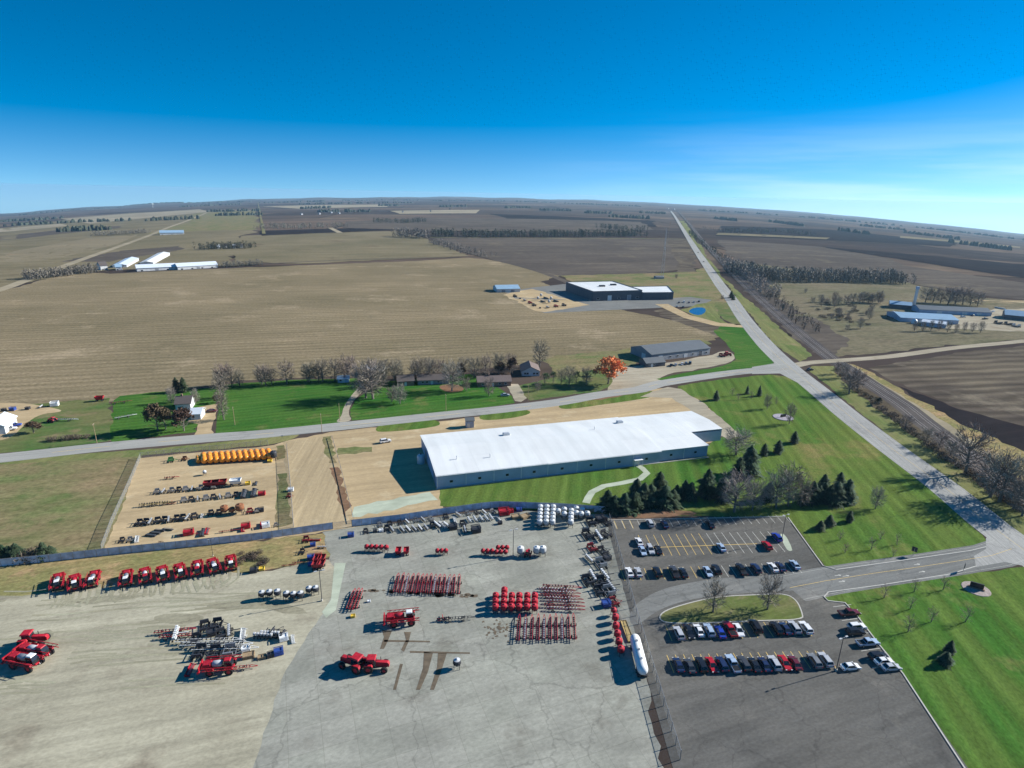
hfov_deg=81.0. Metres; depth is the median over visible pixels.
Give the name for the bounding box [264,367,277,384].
bare tree
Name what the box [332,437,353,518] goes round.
rail fence
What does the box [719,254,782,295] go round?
woodland
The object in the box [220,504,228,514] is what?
hopper tank
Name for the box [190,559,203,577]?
crop sprayer
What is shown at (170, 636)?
trailed implement
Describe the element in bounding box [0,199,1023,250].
distant tree lines
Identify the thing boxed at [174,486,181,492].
disc harrow
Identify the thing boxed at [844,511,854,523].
spruce
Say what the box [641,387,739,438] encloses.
driveway
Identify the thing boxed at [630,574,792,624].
drive lane
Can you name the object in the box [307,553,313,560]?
parts crate
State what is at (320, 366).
bare tree
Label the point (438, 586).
trailed implement
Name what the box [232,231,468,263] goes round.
stubble field
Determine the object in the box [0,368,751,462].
county road
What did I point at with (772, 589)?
bare tree
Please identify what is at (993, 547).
road junction
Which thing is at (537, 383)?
bare tree
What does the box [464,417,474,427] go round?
equipment shed
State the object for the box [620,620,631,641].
parts crate
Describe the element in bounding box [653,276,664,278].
hut
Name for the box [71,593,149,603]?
worn track
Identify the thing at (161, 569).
crop sprayer
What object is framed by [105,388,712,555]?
dirt yard
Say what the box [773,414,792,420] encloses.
flower bed
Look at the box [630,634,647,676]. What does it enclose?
tank trailer
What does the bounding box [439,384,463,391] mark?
dry lawn patch
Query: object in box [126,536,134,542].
disc harrow
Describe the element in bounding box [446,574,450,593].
trailed implement
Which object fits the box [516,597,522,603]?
hopper tank
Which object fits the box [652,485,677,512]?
conifer
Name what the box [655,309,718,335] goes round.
mound
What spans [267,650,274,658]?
parts crate
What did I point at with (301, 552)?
disc harrow
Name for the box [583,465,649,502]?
footpath
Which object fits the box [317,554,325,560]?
grain wagon
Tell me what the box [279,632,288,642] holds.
parts crate
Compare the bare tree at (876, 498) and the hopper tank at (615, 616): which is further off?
the bare tree at (876, 498)
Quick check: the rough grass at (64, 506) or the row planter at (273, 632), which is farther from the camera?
the rough grass at (64, 506)
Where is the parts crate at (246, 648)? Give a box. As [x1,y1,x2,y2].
[241,643,249,653]
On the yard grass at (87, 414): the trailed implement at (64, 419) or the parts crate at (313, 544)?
the trailed implement at (64, 419)
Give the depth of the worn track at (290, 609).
150.52 m
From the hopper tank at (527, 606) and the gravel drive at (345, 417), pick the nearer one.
the hopper tank at (527, 606)
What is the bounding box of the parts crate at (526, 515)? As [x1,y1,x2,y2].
[520,512,529,519]
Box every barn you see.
[0,411,17,433]
[112,257,138,267]
[114,264,121,269]
[135,263,175,270]
[140,252,169,263]
[159,230,183,234]
[175,261,217,269]
[493,284,519,291]
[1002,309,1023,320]
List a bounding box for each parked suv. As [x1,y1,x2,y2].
[379,438,391,443]
[645,519,654,526]
[645,543,654,554]
[652,567,662,576]
[672,626,684,640]
[694,657,707,672]
[703,623,715,636]
[711,564,721,574]
[714,656,729,671]
[736,655,751,671]
[750,563,761,573]
[761,541,772,549]
[766,655,782,670]
[769,621,783,634]
[771,533,782,541]
[787,620,801,633]
[798,621,813,634]
[806,653,822,668]
[817,652,834,667]
[845,626,865,636]
[846,622,867,630]
[867,650,889,660]
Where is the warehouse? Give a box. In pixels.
[420,411,721,489]
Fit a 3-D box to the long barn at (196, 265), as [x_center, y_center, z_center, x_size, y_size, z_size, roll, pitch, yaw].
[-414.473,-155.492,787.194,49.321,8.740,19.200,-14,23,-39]
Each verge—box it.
[0,434,298,463]
[376,420,439,431]
[479,410,529,419]
[559,391,651,408]
[680,221,811,361]
[696,268,726,304]
[810,366,1023,534]
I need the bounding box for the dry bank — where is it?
[681,303,725,322]
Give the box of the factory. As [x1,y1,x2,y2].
[566,281,673,300]
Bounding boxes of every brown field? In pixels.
[61,246,183,261]
[434,237,696,275]
[717,240,1023,298]
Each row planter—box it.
[171,625,188,642]
[227,623,239,637]
[253,628,273,639]
[260,626,280,636]
[585,554,594,561]
[588,569,597,580]
[594,529,606,541]
[599,568,613,579]
[606,579,619,590]
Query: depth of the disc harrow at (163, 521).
187.89 m
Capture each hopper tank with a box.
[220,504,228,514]
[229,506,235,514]
[235,503,244,514]
[258,590,265,599]
[266,589,272,599]
[270,450,276,458]
[274,588,280,595]
[283,590,290,599]
[290,591,296,601]
[297,590,303,600]
[305,585,311,595]
[312,585,318,592]
[374,544,378,551]
[379,544,383,551]
[384,544,388,552]
[453,657,460,669]
[492,592,498,598]
[492,597,498,603]
[492,603,498,613]
[501,586,507,592]
[501,592,507,597]
[501,597,507,603]
[501,603,507,613]
[508,592,514,598]
[508,597,514,603]
[508,603,514,610]
[516,592,522,598]
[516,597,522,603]
[516,603,522,613]
[517,545,523,554]
[524,592,530,598]
[524,597,530,603]
[524,603,530,613]
[531,592,537,597]
[531,597,537,603]
[531,603,537,613]
[533,545,539,553]
[537,519,542,527]
[540,545,545,553]
[543,519,548,525]
[549,519,554,527]
[561,511,566,519]
[568,519,573,527]
[578,511,583,518]
[611,607,616,612]
[612,613,618,621]
[612,621,618,629]
[614,629,620,637]
[615,637,622,647]
[617,645,624,656]
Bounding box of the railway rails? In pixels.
[682,215,988,472]
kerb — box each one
[608,516,785,520]
[659,593,802,623]
[788,517,985,569]
[823,566,976,767]
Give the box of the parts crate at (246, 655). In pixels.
[242,650,254,659]
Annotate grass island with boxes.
[660,594,801,622]
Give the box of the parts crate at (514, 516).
[511,513,520,519]
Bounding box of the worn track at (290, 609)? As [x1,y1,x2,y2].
[206,601,306,613]
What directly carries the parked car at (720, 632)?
on the parking lot at (867, 715)
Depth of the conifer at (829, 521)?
191.98 m
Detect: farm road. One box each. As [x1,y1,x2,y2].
[0,222,183,290]
[258,203,265,233]
[463,237,655,238]
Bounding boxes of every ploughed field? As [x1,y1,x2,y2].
[0,226,120,239]
[259,228,394,235]
[343,218,653,231]
[491,214,656,226]
[668,240,696,271]
[716,226,957,246]
[826,247,1023,277]
[899,386,1023,450]
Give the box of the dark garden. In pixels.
[541,338,710,374]
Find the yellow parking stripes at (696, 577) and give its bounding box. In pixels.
[614,521,835,671]
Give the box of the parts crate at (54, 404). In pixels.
[49,400,59,406]
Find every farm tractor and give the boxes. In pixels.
[16,629,50,644]
[47,417,57,422]
[339,652,366,674]
[363,654,389,673]
[524,549,531,557]
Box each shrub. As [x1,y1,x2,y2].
[10,547,36,564]
[16,545,36,562]
[49,436,60,441]
[234,557,246,564]
[870,396,882,403]
[875,406,888,410]
[887,412,898,417]
[892,418,905,425]
[904,427,916,432]
[921,440,934,448]
[932,449,945,455]
[937,452,952,460]
[948,460,961,467]
[968,468,981,476]
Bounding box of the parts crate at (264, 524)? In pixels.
[261,520,269,528]
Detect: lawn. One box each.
[216,378,358,432]
[350,374,514,419]
[439,375,985,565]
[520,367,612,399]
[658,326,773,379]
[715,303,739,324]
[826,567,1023,767]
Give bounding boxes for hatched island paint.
[781,534,791,550]
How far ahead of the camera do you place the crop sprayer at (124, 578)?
157.86 m
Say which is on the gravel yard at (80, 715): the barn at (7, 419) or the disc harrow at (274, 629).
the disc harrow at (274, 629)
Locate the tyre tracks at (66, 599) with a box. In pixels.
[0,567,290,694]
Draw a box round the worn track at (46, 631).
[30,629,53,644]
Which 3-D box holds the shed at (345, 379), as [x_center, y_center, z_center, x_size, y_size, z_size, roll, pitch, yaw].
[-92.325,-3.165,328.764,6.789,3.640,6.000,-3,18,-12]
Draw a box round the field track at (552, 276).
[430,242,569,282]
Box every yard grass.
[0,398,112,452]
[110,387,222,441]
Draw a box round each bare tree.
[165,385,176,402]
[189,389,199,402]
[209,366,228,396]
[210,390,227,419]
[212,363,229,387]
[223,364,237,385]
[232,369,243,385]
[252,364,265,383]
[254,362,273,385]
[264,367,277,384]
[272,359,296,383]
[297,365,311,381]
[301,362,315,381]
[311,357,329,380]
[311,365,323,380]
[325,357,342,380]
[333,363,351,376]
[338,353,359,379]
[349,359,382,397]
[353,354,388,399]
[364,357,375,380]
[374,359,391,378]
[376,362,387,382]
[386,357,400,379]
[386,386,396,401]
[388,361,403,380]
[393,383,406,403]
[407,361,420,381]
[409,356,424,374]
[421,357,437,375]
[423,357,435,372]
[434,358,444,373]
[438,357,464,390]
[457,356,469,375]
[461,377,470,390]
[465,355,480,377]
[479,352,491,375]
[483,374,494,395]
[491,351,504,372]
[502,352,516,372]
[531,339,550,366]
[534,380,541,389]
[556,367,566,382]
[562,365,577,385]
[581,365,592,384]
[701,573,729,614]
[717,465,761,511]
[722,424,759,454]
[741,475,769,509]
[756,568,787,609]
[763,463,799,507]
[764,394,772,407]
[777,461,810,505]
[784,403,797,423]
[793,474,816,505]
[834,361,842,372]
[835,296,842,304]
[837,362,848,376]
[840,363,863,393]
[844,294,851,303]
[850,293,857,303]
[851,371,869,390]
[857,293,864,303]
[869,293,878,302]
[870,486,887,508]
[875,290,884,302]
[877,293,884,302]
[899,414,914,426]
[912,322,918,329]
[917,426,936,443]
[920,286,934,301]
[926,288,942,302]
[928,319,934,330]
[930,428,951,449]
[935,288,947,303]
[936,319,943,329]
[941,285,959,304]
[943,441,961,456]
[944,321,952,331]
[945,419,997,473]
[949,286,966,304]
[957,286,977,304]
[964,291,978,305]
[970,322,977,331]
[971,447,1023,497]
[973,292,985,305]
[977,444,1023,502]
[978,321,987,332]
[997,468,1023,508]
[1003,480,1023,515]
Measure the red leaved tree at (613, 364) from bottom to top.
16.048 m
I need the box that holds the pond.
[689,307,705,314]
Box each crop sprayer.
[0,647,48,672]
[12,639,58,663]
[48,572,65,591]
[67,573,81,592]
[82,569,101,588]
[117,568,133,587]
[137,566,152,585]
[155,564,169,583]
[172,562,187,580]
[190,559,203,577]
[197,654,241,676]
[205,557,221,574]
[224,554,237,571]
[383,607,418,627]
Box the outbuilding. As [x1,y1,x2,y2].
[190,407,204,419]
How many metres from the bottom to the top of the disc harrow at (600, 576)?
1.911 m
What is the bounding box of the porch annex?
[639,356,665,367]
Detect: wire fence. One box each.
[100,454,140,548]
[141,440,267,455]
[286,444,293,527]
[609,513,681,759]
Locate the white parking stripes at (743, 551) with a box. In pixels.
[606,515,879,667]
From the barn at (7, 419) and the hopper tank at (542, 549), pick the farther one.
the barn at (7, 419)
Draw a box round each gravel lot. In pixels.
[504,289,587,311]
[608,351,734,389]
[925,309,1023,330]
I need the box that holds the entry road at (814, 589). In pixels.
[777,541,1017,600]
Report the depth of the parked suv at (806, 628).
144.83 m
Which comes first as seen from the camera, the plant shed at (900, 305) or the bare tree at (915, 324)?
the bare tree at (915, 324)
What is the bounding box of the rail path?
[850,364,1022,481]
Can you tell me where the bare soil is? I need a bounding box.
[593,391,647,399]
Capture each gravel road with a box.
[656,304,741,326]
[795,339,1023,366]
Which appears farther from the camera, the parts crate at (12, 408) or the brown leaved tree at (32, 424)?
the parts crate at (12, 408)
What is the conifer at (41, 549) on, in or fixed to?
on the rough grass at (64, 506)
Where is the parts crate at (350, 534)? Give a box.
[347,531,353,537]
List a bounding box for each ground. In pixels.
[0,196,1023,767]
[727,271,849,353]
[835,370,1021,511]
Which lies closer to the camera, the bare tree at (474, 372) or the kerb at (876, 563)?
the kerb at (876, 563)
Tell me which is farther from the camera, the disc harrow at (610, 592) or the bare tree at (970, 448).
the bare tree at (970, 448)
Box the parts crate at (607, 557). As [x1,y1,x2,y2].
[602,553,611,560]
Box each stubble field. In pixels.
[0,210,260,286]
[0,258,718,403]
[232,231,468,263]
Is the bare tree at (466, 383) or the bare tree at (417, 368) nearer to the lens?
the bare tree at (466, 383)
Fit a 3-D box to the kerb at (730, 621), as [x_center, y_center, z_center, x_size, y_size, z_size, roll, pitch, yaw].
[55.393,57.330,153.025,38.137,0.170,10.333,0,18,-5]
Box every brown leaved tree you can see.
[23,421,41,432]
[141,403,167,430]
[152,406,172,428]
[168,406,193,430]
[456,363,465,376]
[494,362,504,372]
[507,357,517,371]
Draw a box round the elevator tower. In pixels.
[913,286,919,304]
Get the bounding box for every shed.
[337,375,349,382]
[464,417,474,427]
[888,300,911,309]
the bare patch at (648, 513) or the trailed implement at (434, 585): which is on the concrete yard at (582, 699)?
the trailed implement at (434, 585)
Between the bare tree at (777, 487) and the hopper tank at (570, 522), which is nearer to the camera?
the hopper tank at (570, 522)
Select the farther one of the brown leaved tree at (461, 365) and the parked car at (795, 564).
the brown leaved tree at (461, 365)
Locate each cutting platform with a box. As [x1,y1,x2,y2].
[134,535,139,542]
[184,663,196,676]
[199,528,205,536]
[204,527,210,534]
[239,628,246,640]
[240,489,248,498]
[250,488,258,497]
[290,634,294,643]
[438,521,447,527]
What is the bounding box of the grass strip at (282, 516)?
[275,473,292,527]
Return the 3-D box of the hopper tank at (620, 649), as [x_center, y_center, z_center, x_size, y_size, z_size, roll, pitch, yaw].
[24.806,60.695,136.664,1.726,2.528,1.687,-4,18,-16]
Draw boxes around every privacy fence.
[0,522,332,565]
[351,501,604,525]
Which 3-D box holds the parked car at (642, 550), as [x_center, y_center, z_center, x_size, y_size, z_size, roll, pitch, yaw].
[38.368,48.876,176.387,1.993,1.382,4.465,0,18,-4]
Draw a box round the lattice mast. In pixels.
[661,228,666,274]
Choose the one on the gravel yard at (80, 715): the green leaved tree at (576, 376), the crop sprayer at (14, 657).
the crop sprayer at (14, 657)
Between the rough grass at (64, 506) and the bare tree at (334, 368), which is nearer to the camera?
the rough grass at (64, 506)
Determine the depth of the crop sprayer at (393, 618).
144.46 m
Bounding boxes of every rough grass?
[0,456,141,565]
[149,211,260,233]
[563,272,717,311]
[746,264,1023,356]
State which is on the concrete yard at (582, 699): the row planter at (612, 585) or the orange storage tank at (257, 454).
the row planter at (612, 585)
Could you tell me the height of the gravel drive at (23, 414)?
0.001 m
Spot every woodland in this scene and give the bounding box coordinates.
[20,262,98,279]
[90,228,150,235]
[192,241,256,249]
[218,259,262,266]
[258,221,347,228]
[373,217,426,222]
[392,227,429,238]
[430,227,647,237]
[431,238,496,255]
[595,223,647,230]
[688,230,726,260]
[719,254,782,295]
[723,227,769,232]
[723,259,916,284]
[753,227,815,235]
[765,291,820,331]
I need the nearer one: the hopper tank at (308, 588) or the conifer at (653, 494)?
the hopper tank at (308, 588)
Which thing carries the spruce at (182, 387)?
on the ground at (696, 218)
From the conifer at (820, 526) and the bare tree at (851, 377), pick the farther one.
the bare tree at (851, 377)
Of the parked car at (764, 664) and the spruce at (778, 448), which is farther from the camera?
the spruce at (778, 448)
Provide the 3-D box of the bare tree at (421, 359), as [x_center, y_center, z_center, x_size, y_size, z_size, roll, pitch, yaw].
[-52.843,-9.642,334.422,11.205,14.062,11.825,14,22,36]
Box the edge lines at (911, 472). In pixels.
[688,239,1023,598]
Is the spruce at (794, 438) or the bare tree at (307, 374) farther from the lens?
the bare tree at (307, 374)
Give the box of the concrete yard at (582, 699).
[253,510,663,767]
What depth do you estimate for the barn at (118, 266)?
759.93 m
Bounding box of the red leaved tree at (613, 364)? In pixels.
[593,356,627,383]
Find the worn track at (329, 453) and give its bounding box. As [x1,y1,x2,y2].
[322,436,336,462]
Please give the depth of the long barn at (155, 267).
759.48 m
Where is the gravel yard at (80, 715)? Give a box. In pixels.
[0,560,333,767]
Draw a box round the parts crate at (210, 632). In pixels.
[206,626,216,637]
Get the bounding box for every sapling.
[881,582,891,597]
[904,613,918,631]
[907,596,915,608]
[911,578,921,591]
[926,607,940,621]
[941,576,949,589]
[960,606,974,621]
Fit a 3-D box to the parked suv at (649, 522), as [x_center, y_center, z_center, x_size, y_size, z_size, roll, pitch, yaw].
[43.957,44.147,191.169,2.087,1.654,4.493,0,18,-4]
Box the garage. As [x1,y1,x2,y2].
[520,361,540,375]
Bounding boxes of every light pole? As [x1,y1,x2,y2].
[314,569,324,601]
[835,636,847,671]
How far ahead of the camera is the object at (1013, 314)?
541.84 m
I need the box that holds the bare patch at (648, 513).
[616,508,696,517]
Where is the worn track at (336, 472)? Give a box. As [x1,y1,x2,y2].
[330,467,351,516]
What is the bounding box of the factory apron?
[506,284,710,312]
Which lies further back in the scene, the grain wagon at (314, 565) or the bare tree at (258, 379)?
the bare tree at (258, 379)
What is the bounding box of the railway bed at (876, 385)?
[678,211,1023,503]
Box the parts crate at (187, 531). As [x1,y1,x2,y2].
[183,527,193,536]
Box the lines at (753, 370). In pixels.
[59,250,1020,587]
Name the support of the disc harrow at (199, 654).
on the gravel yard at (80, 715)
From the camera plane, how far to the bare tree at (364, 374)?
298.44 m
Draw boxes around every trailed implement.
[56,418,75,421]
[139,501,164,507]
[146,501,170,506]
[154,627,195,634]
[158,632,200,640]
[175,637,240,644]
[179,641,252,649]
[191,645,258,653]
[219,664,257,672]
[346,588,355,608]
[349,588,359,611]
[354,589,362,610]
[392,573,399,591]
[397,572,404,594]
[402,573,409,591]
[407,573,414,591]
[412,574,419,592]
[417,573,424,592]
[422,573,428,592]
[426,573,432,592]
[432,574,437,592]
[435,574,440,592]
[440,574,446,594]
[445,615,474,622]
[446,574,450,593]
[450,574,456,592]
[455,575,461,593]
[515,614,521,640]
[522,615,527,641]
[528,614,534,639]
[535,613,540,639]
[539,587,575,592]
[540,592,579,597]
[541,614,546,638]
[542,583,581,589]
[544,590,580,595]
[544,602,584,607]
[546,596,583,601]
[547,599,584,604]
[547,606,584,612]
[547,614,552,638]
[553,613,558,639]
[559,614,564,639]
[566,614,571,638]
[571,613,576,639]
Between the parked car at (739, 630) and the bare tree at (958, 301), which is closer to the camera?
the parked car at (739, 630)
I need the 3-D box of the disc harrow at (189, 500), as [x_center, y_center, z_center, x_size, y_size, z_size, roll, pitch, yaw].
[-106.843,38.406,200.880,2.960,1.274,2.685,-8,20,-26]
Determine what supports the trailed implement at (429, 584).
on the concrete yard at (582, 699)
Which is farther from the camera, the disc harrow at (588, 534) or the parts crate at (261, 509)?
the parts crate at (261, 509)
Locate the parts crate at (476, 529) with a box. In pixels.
[471,524,480,533]
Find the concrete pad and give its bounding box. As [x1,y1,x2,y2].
[322,563,345,616]
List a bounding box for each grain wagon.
[94,395,107,401]
[202,479,219,487]
[210,478,229,486]
[229,477,240,486]
[311,559,320,570]
[312,554,321,561]
[316,558,325,568]
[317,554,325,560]
[395,546,401,554]
[403,546,408,555]
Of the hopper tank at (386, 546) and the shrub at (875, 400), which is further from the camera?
the shrub at (875, 400)
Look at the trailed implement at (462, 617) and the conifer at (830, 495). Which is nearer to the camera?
the trailed implement at (462, 617)
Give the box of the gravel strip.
[352,492,437,516]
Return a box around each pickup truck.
[13,422,21,426]
[669,565,679,577]
[722,621,737,637]
[724,654,741,672]
[735,563,747,575]
[837,608,860,617]
[855,637,880,647]
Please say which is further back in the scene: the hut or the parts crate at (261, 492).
the hut
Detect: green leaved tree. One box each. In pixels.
[540,372,549,382]
[548,371,557,380]
[574,371,579,380]
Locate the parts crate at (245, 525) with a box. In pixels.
[241,521,250,528]
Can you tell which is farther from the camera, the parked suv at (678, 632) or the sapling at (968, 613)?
the sapling at (968, 613)
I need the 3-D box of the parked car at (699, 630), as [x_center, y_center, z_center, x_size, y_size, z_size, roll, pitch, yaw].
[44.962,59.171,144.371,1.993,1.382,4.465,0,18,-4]
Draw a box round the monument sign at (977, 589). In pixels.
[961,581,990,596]
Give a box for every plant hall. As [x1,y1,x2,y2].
[886,311,959,323]
[911,305,992,315]
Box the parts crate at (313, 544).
[310,541,315,546]
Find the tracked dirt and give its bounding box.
[283,436,349,527]
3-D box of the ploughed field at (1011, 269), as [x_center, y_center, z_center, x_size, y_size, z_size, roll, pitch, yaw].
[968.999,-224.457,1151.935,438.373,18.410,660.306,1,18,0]
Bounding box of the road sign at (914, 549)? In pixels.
[911,546,917,554]
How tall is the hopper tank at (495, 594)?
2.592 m
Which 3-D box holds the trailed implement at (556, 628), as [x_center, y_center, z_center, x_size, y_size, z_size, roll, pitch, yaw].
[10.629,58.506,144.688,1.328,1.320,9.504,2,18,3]
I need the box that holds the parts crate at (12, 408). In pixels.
[8,406,16,410]
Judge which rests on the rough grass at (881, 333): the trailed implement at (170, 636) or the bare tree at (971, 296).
the bare tree at (971, 296)
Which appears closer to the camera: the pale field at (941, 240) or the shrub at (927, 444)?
the shrub at (927, 444)
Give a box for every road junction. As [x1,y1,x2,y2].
[752,352,811,385]
[974,534,1023,566]
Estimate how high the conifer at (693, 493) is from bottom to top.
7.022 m
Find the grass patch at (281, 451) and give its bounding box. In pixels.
[276,445,285,459]
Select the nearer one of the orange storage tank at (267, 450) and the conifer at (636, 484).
the conifer at (636, 484)
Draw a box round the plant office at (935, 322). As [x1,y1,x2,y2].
[921,319,947,327]
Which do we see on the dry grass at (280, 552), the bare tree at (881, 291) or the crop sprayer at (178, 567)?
the crop sprayer at (178, 567)
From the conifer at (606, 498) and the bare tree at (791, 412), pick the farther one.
the bare tree at (791, 412)
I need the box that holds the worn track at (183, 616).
[154,613,203,623]
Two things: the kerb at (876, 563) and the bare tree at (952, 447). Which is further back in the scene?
the bare tree at (952, 447)
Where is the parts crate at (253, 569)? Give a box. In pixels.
[249,566,257,573]
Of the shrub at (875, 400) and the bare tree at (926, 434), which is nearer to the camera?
the bare tree at (926, 434)
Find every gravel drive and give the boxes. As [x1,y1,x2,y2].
[0,403,60,439]
[188,404,216,434]
[337,379,368,421]
[507,384,525,401]
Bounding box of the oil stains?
[363,589,517,641]
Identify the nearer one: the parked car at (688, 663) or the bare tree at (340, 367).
the parked car at (688, 663)
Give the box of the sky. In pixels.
[0,0,1023,233]
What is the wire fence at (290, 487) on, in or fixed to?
on the tracked dirt
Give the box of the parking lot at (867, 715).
[606,517,967,767]
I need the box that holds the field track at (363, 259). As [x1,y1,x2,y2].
[263,257,455,263]
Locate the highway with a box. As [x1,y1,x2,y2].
[671,211,1023,566]
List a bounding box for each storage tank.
[196,455,200,462]
[200,452,206,463]
[206,452,212,462]
[212,451,218,462]
[218,451,224,462]
[224,451,230,461]
[230,450,236,461]
[236,450,242,460]
[241,449,248,460]
[247,449,254,460]
[253,449,260,459]
[259,448,266,459]
[265,448,271,458]
[417,453,424,464]
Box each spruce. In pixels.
[172,377,179,392]
[178,377,190,392]
[730,457,747,480]
[759,443,768,456]
[773,440,784,455]
[789,431,799,443]
[831,472,846,486]
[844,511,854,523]
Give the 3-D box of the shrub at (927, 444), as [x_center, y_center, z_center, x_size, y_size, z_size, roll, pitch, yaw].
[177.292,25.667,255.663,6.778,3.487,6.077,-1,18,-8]
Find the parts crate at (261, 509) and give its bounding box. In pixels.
[257,506,263,512]
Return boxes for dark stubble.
[869,345,1023,425]
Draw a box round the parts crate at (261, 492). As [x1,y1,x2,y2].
[258,490,265,495]
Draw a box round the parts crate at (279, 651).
[273,645,283,656]
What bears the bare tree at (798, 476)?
on the lawn at (919, 515)
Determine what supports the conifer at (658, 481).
on the lawn at (919, 515)
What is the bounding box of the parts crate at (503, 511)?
[498,507,509,516]
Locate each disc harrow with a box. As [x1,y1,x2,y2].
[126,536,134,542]
[134,518,146,526]
[140,518,151,525]
[153,488,160,494]
[153,516,163,524]
[159,516,167,523]
[167,456,176,462]
[167,487,174,492]
[171,514,180,521]
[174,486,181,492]
[178,513,189,521]
[180,496,188,503]
[182,486,188,491]
[188,496,193,502]
[189,631,205,644]
[190,512,200,520]
[190,642,212,660]
[196,484,203,490]
[198,618,214,632]
[203,494,209,500]
[206,643,228,659]
[207,509,216,516]
[210,493,218,499]
[210,616,228,628]
[215,509,222,515]
[216,626,231,639]
[221,642,242,660]
[225,492,233,498]
[232,491,238,497]
[247,507,252,514]
[268,626,286,638]
[298,548,307,554]
[302,535,310,542]
[384,524,389,531]
[429,521,436,528]
[443,513,450,519]
[459,519,467,526]
[581,527,595,540]
[581,573,597,587]
[585,516,596,526]
[586,542,597,553]
[592,584,606,596]
[594,556,610,568]
[596,574,612,587]
[597,545,610,555]
[599,528,611,538]
[601,583,618,597]
[602,517,613,526]
[609,596,621,606]
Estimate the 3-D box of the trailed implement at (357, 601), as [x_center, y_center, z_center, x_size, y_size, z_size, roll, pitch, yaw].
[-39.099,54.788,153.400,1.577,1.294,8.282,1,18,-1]
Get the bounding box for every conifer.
[0,544,5,558]
[2,546,12,558]
[6,543,25,566]
[34,542,47,561]
[46,545,57,553]
[594,489,619,514]
[607,495,623,515]
[618,493,635,515]
[627,478,641,495]
[628,491,644,516]
[633,482,655,508]
[647,484,662,510]
[649,471,670,491]
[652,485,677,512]
[667,489,683,509]
[673,485,681,502]
[679,480,690,501]
[685,482,699,503]
[695,468,717,499]
[712,390,719,400]
[712,478,735,506]
[729,477,740,500]
[736,445,765,478]
[757,385,761,395]
[760,483,775,503]
[796,487,817,507]
[810,482,821,504]
[814,485,824,505]
[814,520,826,532]
[816,474,830,487]
[821,482,828,504]
[822,485,839,508]
[823,515,836,528]
[831,481,850,509]
[843,479,858,506]
[935,652,955,670]
[941,640,956,655]
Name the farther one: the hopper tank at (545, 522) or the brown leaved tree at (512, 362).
the brown leaved tree at (512, 362)
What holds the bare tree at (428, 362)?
on the lawn at (422, 399)
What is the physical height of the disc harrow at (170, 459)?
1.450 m
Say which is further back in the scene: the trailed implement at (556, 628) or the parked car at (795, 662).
the trailed implement at (556, 628)
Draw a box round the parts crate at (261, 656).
[257,653,265,659]
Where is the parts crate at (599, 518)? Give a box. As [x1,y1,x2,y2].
[595,514,605,522]
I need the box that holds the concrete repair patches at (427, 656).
[380,630,469,689]
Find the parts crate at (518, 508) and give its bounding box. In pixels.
[516,506,521,511]
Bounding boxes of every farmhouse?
[97,261,107,269]
[173,394,194,409]
[396,374,414,385]
[417,372,449,384]
[476,374,511,386]
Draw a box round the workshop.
[630,340,709,359]
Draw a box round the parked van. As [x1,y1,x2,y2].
[748,619,762,633]
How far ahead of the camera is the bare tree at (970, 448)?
228.65 m
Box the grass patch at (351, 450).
[337,446,371,454]
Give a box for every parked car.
[206,409,217,411]
[624,567,633,577]
[634,537,643,545]
[634,567,642,577]
[638,546,646,555]
[654,545,662,554]
[660,520,668,528]
[672,657,684,672]
[678,567,688,577]
[683,625,694,638]
[683,658,696,673]
[692,624,704,637]
[702,566,712,576]
[704,656,718,672]
[705,520,714,528]
[714,625,726,638]
[716,543,726,551]
[732,623,744,636]
[747,657,761,672]
[757,657,772,672]
[766,562,779,572]
[774,562,786,571]
[777,655,792,670]
[778,622,792,635]
[787,655,802,670]
[788,560,800,569]
[839,661,861,671]
[873,656,894,665]
[879,662,902,672]
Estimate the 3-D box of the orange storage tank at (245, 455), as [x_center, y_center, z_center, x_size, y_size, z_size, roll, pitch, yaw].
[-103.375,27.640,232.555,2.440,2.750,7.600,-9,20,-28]
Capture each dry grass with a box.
[0,533,329,595]
[848,363,1023,479]
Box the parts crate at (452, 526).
[448,522,457,530]
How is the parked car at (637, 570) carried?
on the parking lot at (867, 715)
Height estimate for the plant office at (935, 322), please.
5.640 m
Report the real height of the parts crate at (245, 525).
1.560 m
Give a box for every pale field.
[0,224,68,231]
[0,235,135,263]
[63,209,205,223]
[265,204,387,208]
[392,210,478,213]
[716,233,827,238]
[900,236,1019,247]
[972,299,1020,302]

